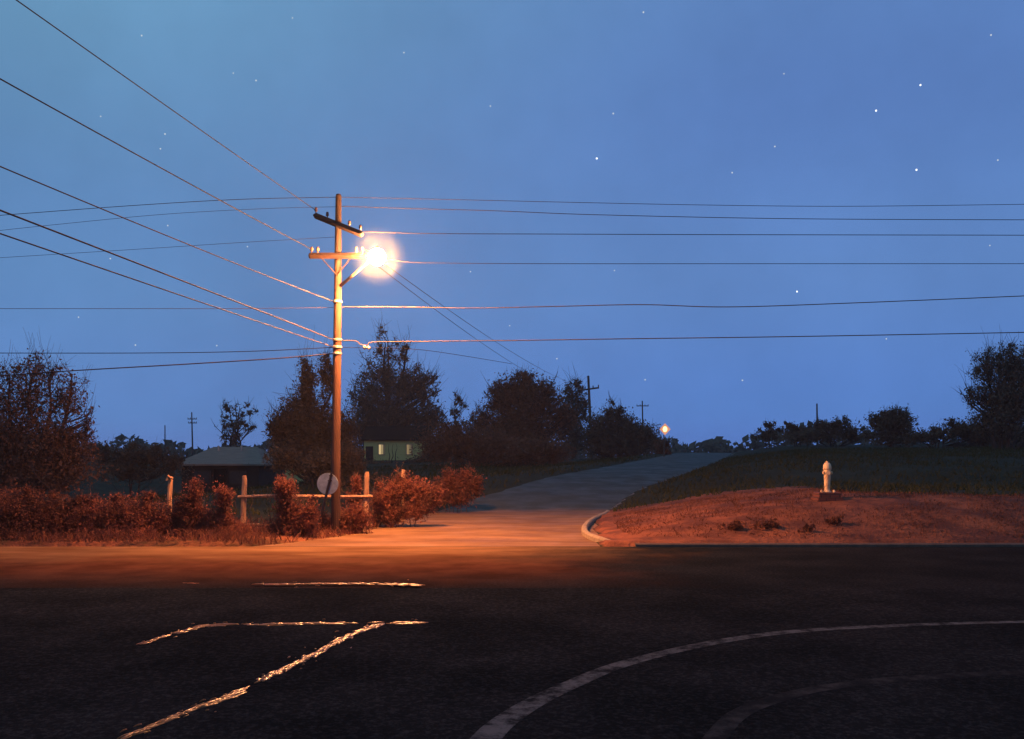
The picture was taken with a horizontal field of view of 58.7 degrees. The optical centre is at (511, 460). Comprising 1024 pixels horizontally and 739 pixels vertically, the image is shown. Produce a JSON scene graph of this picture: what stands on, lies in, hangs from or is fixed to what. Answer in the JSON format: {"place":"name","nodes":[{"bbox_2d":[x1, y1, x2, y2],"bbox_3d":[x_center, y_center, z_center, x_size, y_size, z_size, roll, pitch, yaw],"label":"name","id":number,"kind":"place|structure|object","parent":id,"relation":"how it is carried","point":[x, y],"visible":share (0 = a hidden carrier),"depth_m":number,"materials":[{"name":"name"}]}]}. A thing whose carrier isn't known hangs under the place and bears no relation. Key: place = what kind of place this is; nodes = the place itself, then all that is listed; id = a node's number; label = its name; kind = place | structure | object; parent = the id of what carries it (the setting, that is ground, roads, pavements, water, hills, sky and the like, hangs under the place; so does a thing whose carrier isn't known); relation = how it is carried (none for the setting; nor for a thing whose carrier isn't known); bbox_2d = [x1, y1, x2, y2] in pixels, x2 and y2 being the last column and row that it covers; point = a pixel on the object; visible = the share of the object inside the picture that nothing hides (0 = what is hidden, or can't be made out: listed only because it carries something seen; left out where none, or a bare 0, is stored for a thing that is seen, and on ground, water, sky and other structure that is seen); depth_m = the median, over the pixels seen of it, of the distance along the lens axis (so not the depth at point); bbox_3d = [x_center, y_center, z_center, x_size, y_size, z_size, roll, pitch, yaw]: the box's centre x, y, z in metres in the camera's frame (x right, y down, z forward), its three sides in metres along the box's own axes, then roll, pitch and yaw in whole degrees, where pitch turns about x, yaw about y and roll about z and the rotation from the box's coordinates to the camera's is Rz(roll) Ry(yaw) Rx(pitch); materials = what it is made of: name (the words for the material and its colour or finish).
{"place":"outdoors","nodes":[
{"label":"outdoors","id":0,"kind":"place"},
{"bbox_2d":[60,455,655,515],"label":"verge grass","id":1,"kind":"structure","parent":0,"point":[535,467],"depth_m":51.57,"materials":[{"name":"plant"}]},
{"bbox_2d":[263,453,731,545],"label":"side road","id":2,"kind":"structure","parent":0,"point":[559,510],"depth_m":32.54,"materials":[{"name":"grey asphalt"}]},
{"bbox_2d":[0,588,1023,738],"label":"parking lot","id":3,"kind":"structure","parent":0,"point":[82,663],"depth_m":8.47,"materials":[{"name":"black asphalt"}]},
{"bbox_2d":[117,623,384,738],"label":"wet crack","id":4,"kind":"object","parent":3,"relation":"on","point":[241,691],"visible":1,"depth_m":7.39,"materials":[{"name":"brown"}]},
{"bbox_2d":[138,619,427,643],"bbox_3d":[-2.579,1.864,10.327,3.139,0.014,1.038,0,0,-23],"label":"wet crack","id":5,"kind":"object","parent":3,"relation":"on","point":[265,624],"visible":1,"depth_m":10.37,"materials":[{"name":"brown"}]},
{"bbox_2d":[470,621,1023,738],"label":"painted line","id":6,"kind":"object","parent":3,"relation":"on","point":[500,725],"visible":1,"depth_m":7.84,"materials":[{"name":"white paint"}]},
{"bbox_2d":[702,670,1023,738],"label":"painted line","id":7,"kind":"object","parent":3,"relation":"on","point":[725,725],"visible":1,"depth_m":7.30,"materials":[{"name":"white paint"}]},
{"bbox_2d":[0,547,1023,587],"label":"street","id":8,"kind":"structure","parent":0,"point":[559,567],"depth_m":16.17,"materials":[{"name":"grey asphalt"}]},
{"bbox_2d":[185,581,422,586],"bbox_3d":[-3.164,1.864,13.732,3.708,0.014,0.760,0,0,-6],"label":"wet gutter","id":9,"kind":"object","parent":8,"relation":"on","point":[401,584],"visible":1,"depth_m":13.76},
{"bbox_2d":[0,443,1023,546],"bbox_3d":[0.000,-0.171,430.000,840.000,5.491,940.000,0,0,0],"label":"ground","id":10,"kind":"structure","parent":0,"point":[607,528],"depth_m":24.36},
{"bbox_2d":[0,474,106,541],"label":"bush","id":11,"kind":"object","parent":10,"relation":"on","point":[19,511],"visible":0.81,"depth_m":21.49,"materials":[{"name":"plant"}]},
{"bbox_2d":[0,328,120,503],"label":"tree","id":12,"kind":"object","parent":10,"relation":"on","point":[53,454],"visible":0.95,"depth_m":35.64,"materials":[{"name":"dark leaf"},{"name":"bark"}]},
{"bbox_2d":[45,488,190,540],"bbox_3d":[-9.355,1.264,21.933,3.366,1.407,3.182,0,0,-43],"label":"bush","id":13,"kind":"object","parent":10,"relation":"on","point":[115,515],"visible":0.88,"depth_m":21.67,"materials":[{"name":"plant"}]},
{"bbox_2d":[87,436,195,496],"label":"bush","id":14,"kind":"object","parent":10,"relation":"on","point":[123,461],"visible":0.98,"depth_m":57.60,"materials":[{"name":"green plant"}]},
{"bbox_2d":[164,425,165,452],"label":"utility pole","id":15,"kind":"object","parent":10,"relation":"on","point":[164,438],"visible":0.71,"depth_m":119.95,"materials":[{"name":"brown wood"}]},
{"bbox_2d":[165,475,172,521],"bbox_3d":[-9.461,1.235,25.160,0.245,1.675,0.221,0,0,0],"label":"fence post","id":16,"kind":"object","parent":10,"relation":"on","point":[170,485],"visible":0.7,"depth_m":25.15,"materials":[{"name":"brown wood"}]},
{"bbox_2d":[0,514,380,545],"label":"weeds","id":17,"kind":"object","parent":10,"relation":"on","point":[210,535],"visible":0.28,"depth_m":20.70,"materials":[{"name":"brown plant"}]},
{"bbox_2d":[158,471,223,535],"bbox_3d":[-7.614,1.102,22.017,1.731,1.725,1.134,0,0,0],"label":"bush","id":18,"kind":"object","parent":10,"relation":"on","point":[194,512],"visible":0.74,"depth_m":21.87,"materials":[{"name":"plant"}]},
{"bbox_2d":[188,412,196,455],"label":"utility pole","id":19,"kind":"object","parent":10,"relation":"on","point":[191,418],"visible":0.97,"depth_m":129.92,"materials":[{"name":"brown wood"}]},
{"bbox_2d":[196,475,268,536],"bbox_3d":[-6.649,1.154,21.798,1.664,1.620,1.240,0,0,19],"label":"bush","id":20,"kind":"object","parent":10,"relation":"on","point":[222,503],"visible":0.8,"depth_m":21.71,"materials":[{"name":"plant"}]},
{"bbox_2d":[182,446,283,492],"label":"house","id":21,"kind":"structure","parent":10,"relation":"on","point":[233,465],"depth_m":66.40,"materials":[{"name":"metal"}]},
{"bbox_2d":[194,471,210,484],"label":"window","id":22,"kind":"structure","parent":21,"relation":"in","point":[203,474],"depth_m":66.31,"materials":[{"name":"glass"}]},
{"bbox_2d":[214,469,225,490],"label":"door","id":23,"kind":"structure","parent":21,"relation":"in","point":[221,479],"depth_m":66.32,"materials":[{"name":"brown wood"}]},
{"bbox_2d":[229,471,245,484],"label":"window","id":24,"kind":"structure","parent":21,"relation":"in","point":[235,477],"depth_m":66.31,"materials":[{"name":"glass"}]},
{"bbox_2d":[211,396,258,446],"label":"tree","id":25,"kind":"object","parent":10,"relation":"on","point":[234,436],"visible":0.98,"depth_m":91.85,"materials":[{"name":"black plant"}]},
{"bbox_2d":[255,468,321,536],"bbox_3d":[-5.472,1.032,22.264,1.838,1.860,1.239,0,0,-17],"label":"bush","id":26,"kind":"object","parent":10,"relation":"on","point":[290,516],"visible":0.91,"depth_m":22.10,"materials":[{"name":"plant"}]},
{"bbox_2d":[285,465,302,483],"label":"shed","id":27,"kind":"structure","parent":10,"relation":"on","point":[291,477],"depth_m":62.05,"materials":[{"name":"grey"}]},
{"bbox_2d":[237,472,372,529],"bbox_3d":[-5.643,1.226,24.928,3.683,1.836,0.297,0,0,0],"label":"rail fence","id":28,"kind":"object","parent":10,"relation":"on","point":[243,496],"visible":0.51,"depth_m":24.83,"materials":[{"name":"brown wood"}]},
{"bbox_2d":[261,327,371,483],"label":"tree","id":29,"kind":"object","parent":10,"relation":"on","point":[305,427],"visible":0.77,"depth_m":49.63,"materials":[{"name":"green plant"}]},
{"bbox_2d":[261,439,380,487],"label":"bush","id":30,"kind":"object","parent":10,"relation":"on","point":[312,464],"visible":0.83,"depth_m":43.77,"materials":[{"name":"green plant"}]},
{"bbox_2d":[315,473,337,528],"bbox_3d":[-4.693,1.115,22.928,0.640,1.615,0.116,0,0,0],"label":"road sign","id":31,"kind":"object","parent":10,"relation":"on","point":[327,483],"visible":0.96,"depth_m":22.93,"materials":[{"name":"metal"}]},
{"bbox_2d":[308,194,363,532],"bbox_3d":[-4.531,-2.321,23.253,2.119,9.048,0.843,0,0,32],"label":"utility pole","id":32,"kind":"object","parent":10,"relation":"on","point":[338,256],"visible":1,"depth_m":23.31,"materials":[{"name":"brown wood"}]},
{"bbox_2d":[0,207,307,230],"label":"overhead wire","id":33,"kind":"object","parent":32,"relation":"attached to","point":[159,214],"visible":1,"depth_m":23.55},
{"bbox_2d":[0,78,310,248],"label":"overhead wire","id":34,"kind":"object","parent":32,"relation":"attached to","point":[139,155],"visible":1,"depth_m":15.30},
{"bbox_2d":[16,0,314,209],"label":"overhead wire","id":35,"kind":"object","parent":32,"relation":"attached to","point":[150,94],"visible":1,"depth_m":16.07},
{"bbox_2d":[1,237,329,257],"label":"overhead wire","id":36,"kind":"object","parent":32,"relation":"attached to","point":[162,247],"visible":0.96,"depth_m":23.65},
{"bbox_2d":[0,166,331,300],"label":"overhead wire","id":37,"kind":"object","parent":32,"relation":"attached to","point":[147,227],"visible":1,"depth_m":14.67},
{"bbox_2d":[0,353,331,375],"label":"overhead wire","id":38,"kind":"object","parent":32,"relation":"attached to","point":[166,365],"visible":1,"depth_m":23.44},
{"bbox_2d":[0,209,332,339],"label":"overhead wire","id":39,"kind":"object","parent":32,"relation":"attached to","point":[148,267],"visible":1,"depth_m":14.71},
{"bbox_2d":[0,233,332,346],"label":"overhead wire","id":40,"kind":"object","parent":32,"relation":"attached to","point":[146,283],"visible":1,"depth_m":14.69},
{"bbox_2d":[0,307,332,308],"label":"overhead wire","id":41,"kind":"object","parent":32,"relation":"attached to","point":[149,308],"visible":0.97,"depth_m":23.45,"materials":[{"name":"black metal"}]},
{"bbox_2d":[0,197,332,215],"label":"overhead wire","id":42,"kind":"object","parent":32,"relation":"attached to","point":[175,202],"visible":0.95,"depth_m":23.45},
{"bbox_2d":[161,347,331,352],"bbox_3d":[-21.189,-3.285,23.450,33.176,1.054,0.020,0,0,0],"label":"overhead wire","id":43,"kind":"object","parent":32,"relation":"attached to","point":[241,351],"visible":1,"depth_m":23.44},
{"bbox_2d":[339,246,384,286],"bbox_3d":[-3.483,-5.057,22.600,1.872,1.600,1.600,0,0,0],"label":"street lamp","id":44,"kind":"object","parent":32,"relation":"attached to","point":[376,255],"visible":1,"depth_m":22.52,"materials":[{"name":"metal"}]},
{"bbox_2d":[342,345,510,363],"bbox_3d":[-1.452,-3.101,27.049,1.679,0.493,9.122,0,0,29],"label":"overhead wire","id":45,"kind":"object","parent":32,"relation":"attached to","point":[368,347],"visible":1,"depth_m":23.45,"materials":[{"name":"metal"}]},
{"bbox_2d":[364,255,579,389],"bbox_3d":[2.063,-6.748,64.610,0.018,3.083,83.614,0,0,8],"label":"overhead wire","id":46,"kind":"object","parent":32,"relation":"attached to","point":[451,321],"visible":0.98,"depth_m":32.82,"materials":[{"name":"black metal"}]},
{"bbox_2d":[365,249,585,386],"bbox_3d":[3.125,-6.944,64.610,0.018,3.220,83.916,0,0,9],"label":"overhead wire","id":47,"kind":"object","parent":32,"relation":"attached to","point":[455,314],"visible":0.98,"depth_m":32.58,"materials":[{"name":"black metal"}]},
{"bbox_2d":[342,296,1020,307],"bbox_3d":[16.695,-5.100,23.450,42.124,2.364,0.024,0,0,0],"label":"overhead wire","id":48,"kind":"object","parent":32,"relation":"attached to","point":[689,306],"visible":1,"depth_m":23.44,"materials":[{"name":"black metal"}]},
{"bbox_2d":[341,206,1023,219],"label":"overhead wire","id":49,"kind":"object","parent":32,"relation":"attached to","point":[706,217],"visible":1,"depth_m":23.54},
{"bbox_2d":[342,332,1023,345],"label":"overhead wire","id":50,"kind":"object","parent":32,"relation":"attached to","point":[679,338],"visible":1,"depth_m":23.39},
{"bbox_2d":[344,197,1023,206],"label":"overhead wire","id":51,"kind":"object","parent":32,"relation":"attached to","point":[673,204],"visible":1,"depth_m":23.45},
{"bbox_2d":[362,231,1023,235],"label":"overhead wire","id":52,"kind":"object","parent":32,"relation":"attached to","point":[649,234],"visible":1,"depth_m":22.59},
{"bbox_2d":[364,253,1023,263],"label":"overhead wire","id":53,"kind":"object","parent":32,"relation":"attached to","point":[722,263],"visible":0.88,"depth_m":23.21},
{"bbox_2d":[311,497,377,534],"bbox_3d":[-4.485,1.517,23.700,1.866,1.157,1.489,0,0,25],"label":"bush","id":54,"kind":"object","parent":10,"relation":"on","point":[358,516],"visible":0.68,"depth_m":23.58,"materials":[{"name":"plant"}]},
{"bbox_2d":[342,470,386,527],"bbox_3d":[-4.088,1.121,25.421,1.341,1.765,0.658,0,0,0],"label":"bush","id":55,"kind":"object","parent":10,"relation":"on","point":[357,488],"visible":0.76,"depth_m":25.34,"materials":[{"name":"plant"}]},
{"bbox_2d":[341,312,448,452],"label":"tree","id":56,"kind":"object","parent":10,"relation":"on","point":[406,389],"visible":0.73,"depth_m":115.20,"materials":[{"name":"green plant"}]},
{"bbox_2d":[361,426,429,459],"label":"house","id":57,"kind":"structure","parent":10,"relation":"on","point":[383,438],"depth_m":100.00,"materials":[{"name":"green wood"}]},
{"bbox_2d":[366,446,372,459],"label":"door","id":58,"kind":"structure","parent":57,"relation":"in","point":[369,453],"depth_m":99.93,"materials":[{"name":"brown wood"}]},
{"bbox_2d":[378,444,384,454],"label":"window","id":59,"kind":"structure","parent":57,"relation":"in","point":[381,447],"depth_m":99.93,"materials":[{"name":"glass"}]},
{"bbox_2d":[406,444,412,454],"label":"window","id":60,"kind":"structure","parent":57,"relation":"in","point":[408,446],"depth_m":99.93,"materials":[{"name":"glass"}]},
{"bbox_2d":[362,445,452,463],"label":"bush","id":61,"kind":"object","parent":10,"relation":"on","point":[410,460],"visible":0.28,"depth_m":89.55,"materials":[{"name":"green plant"}]},
{"bbox_2d":[368,461,448,527],"bbox_3d":[-3.188,1.046,26.003,2.777,2.140,1.340,0,0,0],"label":"bush","id":62,"kind":"object","parent":10,"relation":"on","point":[416,505],"visible":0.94,"depth_m":25.88,"materials":[{"name":"plant"}]},
{"bbox_2d":[428,462,487,512],"bbox_3d":[-2.274,0.956,32.990,2.777,2.310,1.527,0,0,0],"label":"bush","id":63,"kind":"object","parent":10,"relation":"on","point":[461,486],"visible":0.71,"depth_m":32.86,"materials":[{"name":"plant"}]},
{"bbox_2d":[447,387,468,459],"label":"tree","id":64,"kind":"object","parent":10,"relation":"on","point":[458,399],"visible":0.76,"depth_m":111.75,"materials":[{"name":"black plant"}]},
{"bbox_2d":[410,412,578,466],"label":"bush","id":65,"kind":"object","parent":10,"relation":"on","point":[447,440],"visible":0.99,"depth_m":71.27,"materials":[{"name":"green plant"}]},
{"bbox_2d":[462,361,581,462],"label":"tree","id":66,"kind":"object","parent":10,"relation":"on","point":[524,411],"visible":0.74,"depth_m":83.13,"materials":[{"name":"dark leaf"},{"name":"bark"}]},
{"bbox_2d":[82,420,1023,458],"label":"wood","id":67,"kind":"object","parent":10,"relation":"on","point":[718,444],"visible":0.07,"depth_m":207.74,"materials":[{"name":"green plant"}]},
{"bbox_2d":[552,363,591,458],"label":"tree","id":68,"kind":"object","parent":10,"relation":"on","point":[573,398],"visible":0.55,"depth_m":117.59,"materials":[{"name":"green plant"}]},
{"bbox_2d":[579,376,598,459],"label":"utility pole","id":69,"kind":"object","parent":10,"relation":"on","point":[589,397],"visible":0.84,"depth_m":105.89,"materials":[{"name":"brown wood"}]},
{"bbox_2d":[581,510,633,546],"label":"kerb","id":70,"kind":"structure","parent":10,"relation":"on","point":[586,525],"depth_m":23.08,"materials":[{"name":"concrete"}]},
{"bbox_2d":[578,393,661,459],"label":"tree","id":71,"kind":"object","parent":10,"relation":"on","point":[612,434],"visible":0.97,"depth_m":99.03,"materials":[{"name":"green plant"}]},
{"bbox_2d":[637,401,648,454],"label":"utility pole","id":72,"kind":"object","parent":10,"relation":"on","point":[642,405],"visible":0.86,"depth_m":164.89,"materials":[{"name":"brown wood"}]},
{"bbox_2d":[649,438,671,454],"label":"bush","id":73,"kind":"object","parent":10,"relation":"on","point":[659,450],"visible":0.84,"depth_m":89.77,"materials":[{"name":"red plant"}]},
{"bbox_2d":[660,424,669,456],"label":"street lamp","id":74,"kind":"object","parent":10,"relation":"on","point":[664,428],"visible":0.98,"depth_m":81.86,"materials":[{"name":"orange glass"}]},
{"bbox_2d":[611,453,733,508],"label":"kerb","id":75,"kind":"structure","parent":10,"relation":"on","point":[640,489],"depth_m":36.63,"materials":[{"name":"grey concrete"}]},
{"bbox_2d":[718,519,742,530],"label":"weed clump","id":76,"kind":"object","parent":10,"relation":"on","point":[733,526],"visible":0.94,"depth_m":21.26,"materials":[{"name":"green plant"}]},
{"bbox_2d":[748,421,783,448],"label":"bush","id":77,"kind":"object","parent":10,"relation":"on","point":[766,434],"visible":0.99,"depth_m":91.86,"materials":[{"name":"green plant"}]},
{"bbox_2d":[753,518,780,529],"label":"weed clump","id":78,"kind":"object","parent":10,"relation":"on","point":[768,524],"visible":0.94,"depth_m":21.27,"materials":[{"name":"green plant"}]},
{"bbox_2d":[776,421,813,446],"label":"bush","id":79,"kind":"object","parent":10,"relation":"on","point":[789,427],"visible":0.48,"depth_m":87.86,"materials":[{"name":"green plant"}]},
{"bbox_2d":[797,522,815,532],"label":"weed clump","id":80,"kind":"object","parent":10,"relation":"on","point":[807,528],"visible":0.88,"depth_m":20.98,"materials":[{"name":"green plant"}]},
{"bbox_2d":[816,404,818,444],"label":"utility pole","id":81,"kind":"object","parent":10,"relation":"on","point":[817,417],"visible":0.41,"depth_m":94.94,"materials":[{"name":"brown wood"}]},
{"bbox_2d":[614,487,1023,538],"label":"dry grass","id":82,"kind":"structure","parent":10,"relation":"on","point":[776,493],"depth_m":23.52,"materials":[{"name":"brown plant"}]},
{"bbox_2d":[779,415,875,446],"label":"bush","id":83,"kind":"object","parent":10,"relation":"on","point":[833,430],"visible":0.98,"depth_m":83.48,"materials":[{"name":"green plant"}]},
{"bbox_2d":[811,492,843,501],"bbox_3d":[8.414,1.102,24.300,0.680,0.505,0.560,0,0,0],"label":"brick base","id":84,"kind":"object","parent":10,"relation":"on","point":[826,496],"visible":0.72,"depth_m":24.06,"materials":[{"name":"red brick"}]},
{"bbox_2d":[820,461,834,491],"bbox_3d":[8.414,0.436,24.250,0.318,0.826,0.292,0,0,-42],"label":"hydrant","id":85,"kind":"object","parent":84,"relation":"on","point":[827,472],"visible":1,"depth_m":24.23,"materials":[{"name":"white metal"}]},
{"bbox_2d":[635,543,1023,546],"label":"kerb","id":86,"kind":"structure","parent":10,"relation":"on","point":[829,544],"depth_m":20.03,"materials":[{"name":"concrete"}]},
{"bbox_2d":[825,514,843,525],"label":"weed clump","id":87,"kind":"object","parent":10,"relation":"on","point":[836,521],"visible":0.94,"depth_m":21.55,"materials":[{"name":"green plant"}]},
{"bbox_2d":[860,404,925,446],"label":"tree","id":88,"kind":"object","parent":10,"relation":"on","point":[890,425],"visible":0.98,"depth_m":77.46,"materials":[{"name":"green plant"}]},
{"bbox_2d":[904,416,1023,447],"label":"bush","id":89,"kind":"object","parent":10,"relation":"on","point":[922,436],"visible":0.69,"depth_m":71.71,"materials":[{"name":"green plant"}]},
{"bbox_2d":[954,326,1023,448],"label":"tree","id":90,"kind":"object","parent":10,"relation":"on","point":[1000,401],"visible":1,"depth_m":61.66,"materials":[{"name":"green plant"}]},
{"bbox_2d":[0,0,1023,458],"label":"sky","id":91,"kind":"structure","parent":0,"point":[698,93],"materials":[{"name":"blue"}]},
{"bbox_2d":[613,445,1023,511],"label":"green grass","id":92,"kind":"structure","parent":0,"point":[874,457],"depth_m":40.27,"materials":[{"name":"green plant"}]}
]}

